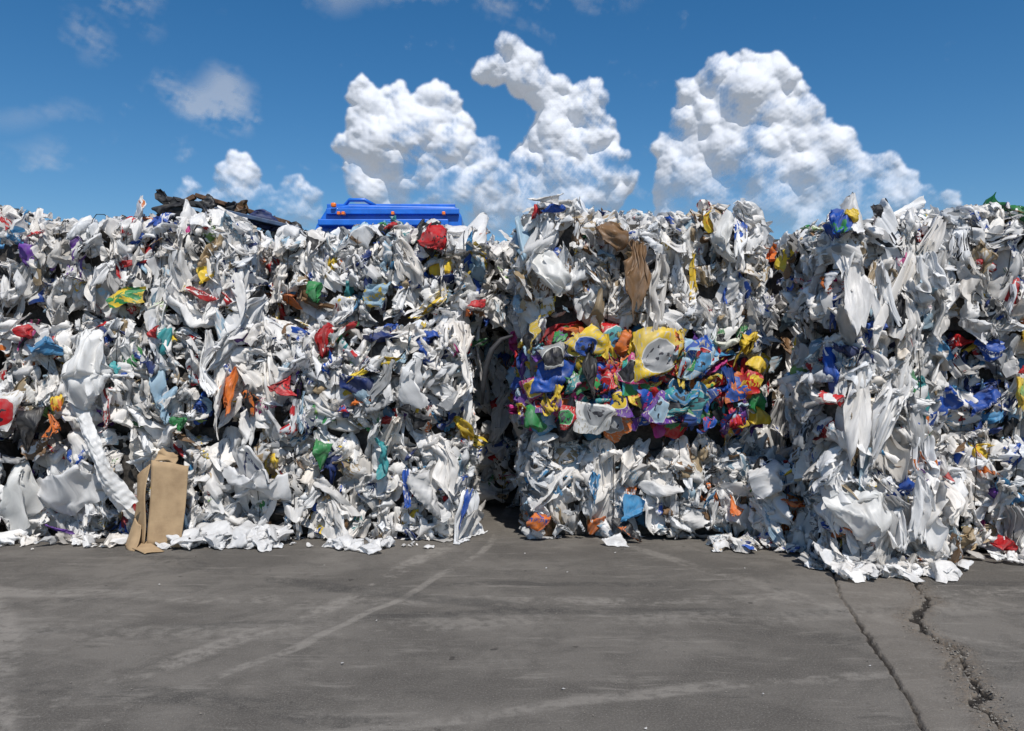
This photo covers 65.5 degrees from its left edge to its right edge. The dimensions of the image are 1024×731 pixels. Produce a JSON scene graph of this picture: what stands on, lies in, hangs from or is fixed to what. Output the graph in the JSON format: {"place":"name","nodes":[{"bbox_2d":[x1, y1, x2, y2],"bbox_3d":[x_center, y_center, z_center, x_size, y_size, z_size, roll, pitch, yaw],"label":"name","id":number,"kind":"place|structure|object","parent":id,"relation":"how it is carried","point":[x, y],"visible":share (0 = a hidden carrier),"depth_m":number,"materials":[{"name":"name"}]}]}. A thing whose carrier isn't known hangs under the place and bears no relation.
{"place":"outdoors","nodes":[
{"label":"outdoors","id":0,"kind":"place"},
{"bbox_2d":[186,79,239,114],"bbox_3d":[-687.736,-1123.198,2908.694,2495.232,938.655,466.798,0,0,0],"label":"cloud","id":1,"kind":"structure","parent":0,"point":[223,89],"depth_m":3035.91,"materials":[{"name":"white"}]},
{"bbox_2d":[184,150,319,218],"bbox_3d":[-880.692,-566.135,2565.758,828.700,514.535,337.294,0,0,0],"label":"cloud","id":2,"kind":"structure","parent":0,"point":[242,170],"depth_m":2533.51,"materials":[{"name":"white"}]},
{"bbox_2d":[331,74,519,217],"bbox_3d":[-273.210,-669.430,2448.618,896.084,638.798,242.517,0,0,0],"label":"cloud","id":3,"kind":"structure","parent":0,"point":[370,148],"depth_m":2384.52,"materials":[{"name":"white"}]},
{"bbox_2d":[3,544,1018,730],"bbox_3d":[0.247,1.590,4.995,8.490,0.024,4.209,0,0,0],"label":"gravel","id":4,"kind":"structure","parent":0,"point":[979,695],"depth_m":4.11,"materials":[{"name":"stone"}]},
{"bbox_2d":[0,504,1023,730],"bbox_3d":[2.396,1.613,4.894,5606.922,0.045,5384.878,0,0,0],"label":"ground","id":5,"kind":"structure","parent":0,"point":[457,657],"depth_m":4.65,"materials":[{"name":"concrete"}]},
{"bbox_2d":[0,418,39,531],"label":"plastic bale","id":6,"kind":"object","parent":5,"relation":"on","point":[8,448],"visible":0.25,"depth_m":7.49,"materials":[{"name":"plastic"}]},
{"bbox_2d":[0,316,11,370],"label":"plastic bale","id":7,"kind":"object","parent":6,"relation":"on","point":[3,356],"visible":0.01,"depth_m":7.52,"materials":[{"name":"plastic"}]},
{"bbox_2d":[3,312,12,317],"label":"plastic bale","id":8,"kind":"object","parent":7,"relation":"on","point":[9,314],"depth_m":8.14,"materials":[{"name":"plastic"}]},
{"bbox_2d":[0,422,259,540],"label":"plastic bale","id":9,"kind":"object","parent":5,"relation":"on","point":[56,488],"visible":0.67,"depth_m":7.26,"materials":[{"name":"plastic"}]},
{"bbox_2d":[75,412,137,511],"bbox_3d":[-3.556,0.849,6.919,0.570,0.886,0.192,0,0,0],"label":"plastic sleeve","id":10,"kind":"object","parent":9,"relation":"attached to","point":[119,493],"visible":1,"depth_m":6.91,"materials":[{"name":"plastic"}]},
{"bbox_2d":[0,310,229,455],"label":"plastic bale","id":11,"kind":"object","parent":9,"relation":"on","point":[121,374],"visible":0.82,"depth_m":7.19,"materials":[{"name":"plastic"}]},
{"bbox_2d":[0,195,289,371],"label":"plastic bale","id":12,"kind":"object","parent":11,"relation":"on","point":[205,268],"visible":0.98,"depth_m":7.30,"materials":[{"name":"plastic"}]},
{"bbox_2d":[124,448,188,553],"bbox_3d":[-3.182,1.170,6.998,0.593,0.868,0.389,0,0,31],"label":"cardboard box","id":13,"kind":"object","parent":5,"relation":"on","point":[168,490],"visible":0.98,"depth_m":7.00,"materials":[{"name":"beige cardboard"}]},
{"bbox_2d":[116,189,307,438],"bbox_3d":[-3.913,-0.284,10.934,2.855,3.761,2.764,0,0,0],"label":"scrap pile","id":14,"kind":"object","parent":5,"relation":"on","point":[264,220],"visible":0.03,"depth_m":9.76,"materials":[{"name":"plastic"}]},
{"bbox_2d":[216,427,487,544],"bbox_3d":[-1.491,1.054,7.812,2.531,1.084,1.526,0,0,0],"label":"plastic bale","id":15,"kind":"object","parent":5,"relation":"on","point":[317,483],"visible":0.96,"depth_m":7.28,"materials":[{"name":"plastic"}]},
{"bbox_2d":[198,309,488,455],"bbox_3d":[-1.521,0.204,7.866,2.600,1.656,1.657,0,0,0],"label":"plastic bale","id":16,"kind":"object","parent":15,"relation":"on","point":[274,379],"visible":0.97,"depth_m":7.28,"materials":[{"name":"plastic"}]},
{"bbox_2d":[265,212,498,384],"bbox_3d":[-1.334,-0.658,8.322,2.471,1.770,1.460,0,0,0],"label":"plastic bale","id":17,"kind":"object","parent":16,"relation":"on","point":[380,274],"visible":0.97,"depth_m":7.78,"materials":[{"name":"plastic"}]},
{"bbox_2d":[315,198,464,331],"bbox_3d":[-2.000,-0.540,14.125,2.860,4.279,6.750,0,0,0],"label":"garbage truck","id":18,"kind":"object","parent":5,"relation":"on","point":[346,215],"visible":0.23,"depth_m":12.66,"materials":[{"name":"paint"}]},
{"bbox_2d":[473,416,519,507],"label":"plastic bale","id":19,"kind":"object","parent":5,"relation":"on","point":[495,471],"visible":0.2,"depth_m":8.94,"materials":[{"name":"plastic"}]},
{"bbox_2d":[472,332,513,447],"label":"plastic bale","id":20,"kind":"object","parent":19,"relation":"on","point":[494,406],"visible":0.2,"depth_m":8.92,"materials":[{"name":"plastic"}]},
{"bbox_2d":[468,239,515,334],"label":"plastic bale","id":21,"kind":"object","parent":20,"relation":"on","point":[499,310],"visible":0.09,"depth_m":8.24,"materials":[{"name":"plastic"}]},
{"bbox_2d":[487,230,511,332],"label":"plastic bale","id":22,"kind":"object","parent":20,"relation":"on","point":[496,242],"depth_m":9.12,"materials":[{"name":"plastic"}]},
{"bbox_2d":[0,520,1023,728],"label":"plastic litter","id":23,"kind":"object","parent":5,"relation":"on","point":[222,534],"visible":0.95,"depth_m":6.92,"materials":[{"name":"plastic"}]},
{"bbox_2d":[509,425,767,541],"bbox_3d":[1.228,1.041,7.895,2.523,1.111,1.566,0,0,0],"label":"plastic bale","id":24,"kind":"object","parent":5,"relation":"on","point":[635,487],"visible":0.91,"depth_m":7.30,"materials":[{"name":"plastic"}]},
{"bbox_2d":[505,314,772,449],"bbox_3d":[1.235,0.197,7.824,2.611,1.332,1.659,0,0,0],"label":"plastic bale","id":25,"kind":"object","parent":24,"relation":"on","point":[614,382],"visible":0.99,"depth_m":7.13,"materials":[{"name":"plastic"}]},
{"bbox_2d":[481,334,512,404],"bbox_3d":[-0.134,0.036,7.157,0.298,0.634,0.109,0,0,-8],"label":"rubber strip","id":26,"kind":"object","parent":25,"relation":"attached to","point":[495,345],"visible":1,"depth_m":7.12,"materials":[{"name":"black rubber"}]},
{"bbox_2d":[502,193,780,345],"bbox_3d":[1.174,-0.706,7.811,2.544,1.884,1.707,0,0,0],"label":"plastic bale","id":27,"kind":"object","parent":25,"relation":"on","point":[704,268],"visible":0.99,"depth_m":7.20,"materials":[{"name":"plastic"}]},
{"bbox_2d":[743,446,812,552],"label":"plastic bale","id":28,"kind":"object","parent":5,"relation":"on","point":[773,504],"visible":0.64,"depth_m":6.93,"materials":[{"name":"plastic"}]},
{"bbox_2d":[755,420,793,461],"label":"plastic bale","id":29,"kind":"object","parent":28,"relation":"on","point":[785,450],"visible":0.03,"depth_m":8.56,"materials":[{"name":"plastic"}]},
{"bbox_2d":[756,330,799,452],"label":"plastic bale","id":30,"kind":"object","parent":29,"relation":"on","point":[778,354],"visible":0.14,"depth_m":8.63,"materials":[{"name":"plastic"}]},
{"bbox_2d":[762,239,802,343],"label":"plastic bale","id":31,"kind":"object","parent":30,"relation":"on","point":[776,301],"visible":0.09,"depth_m":8.59,"materials":[{"name":"plastic"}]},
{"bbox_2d":[783,438,965,572],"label":"plastic bale","id":32,"kind":"object","parent":5,"relation":"on","point":[846,513],"visible":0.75,"depth_m":6.13,"materials":[{"name":"plastic"}]},
{"bbox_2d":[777,321,951,482],"bbox_3d":[2.894,0.424,6.706,1.239,1.568,1.385,0,0,0],"label":"plastic bale","id":33,"kind":"object","parent":32,"relation":"on","point":[839,391],"visible":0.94,"depth_m":6.19,"materials":[{"name":"plastic"}]},
{"bbox_2d":[774,192,956,358],"bbox_3d":[2.925,-0.668,6.633,1.225,1.399,1.460,0,0,0],"label":"plastic bale","id":34,"kind":"object","parent":33,"relation":"on","point":[849,272],"visible":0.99,"depth_m":6.18,"materials":[{"name":"plastic"}]},
{"bbox_2d":[934,425,1023,553],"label":"plastic bale","id":35,"kind":"object","parent":5,"relation":"on","point":[991,516],"visible":0.55,"depth_m":6.67,"materials":[{"name":"plastic"}]},
{"bbox_2d":[937,330,1023,466],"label":"plastic bale","id":36,"kind":"object","parent":35,"relation":"on","point":[983,394],"visible":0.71,"depth_m":6.78,"materials":[{"name":"plastic"}]},
{"bbox_2d":[866,192,1023,344],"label":"plastic bale","id":37,"kind":"object","parent":36,"relation":"on","point":[983,244],"visible":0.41,"depth_m":6.63,"materials":[{"name":"plastic"}]},
{"bbox_2d":[0,0,1023,242],"label":"sky","id":38,"kind":"structure","parent":0,"point":[95,117],"materials":[{"name":"blue"}]},
{"bbox_2d":[471,33,637,218],"bbox_3d":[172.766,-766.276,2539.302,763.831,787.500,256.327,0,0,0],"label":"cloud","id":39,"kind":"structure","parent":0,"point":[563,107],"depth_m":2501.37,"materials":[{"name":"white"}]},
{"bbox_2d":[650,49,960,229],"bbox_3d":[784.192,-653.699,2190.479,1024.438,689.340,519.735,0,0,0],"label":"cloud","id":40,"kind":"structure","parent":0,"point":[805,143],"depth_m":2201.03,"materials":[{"name":"white"}]}
]}

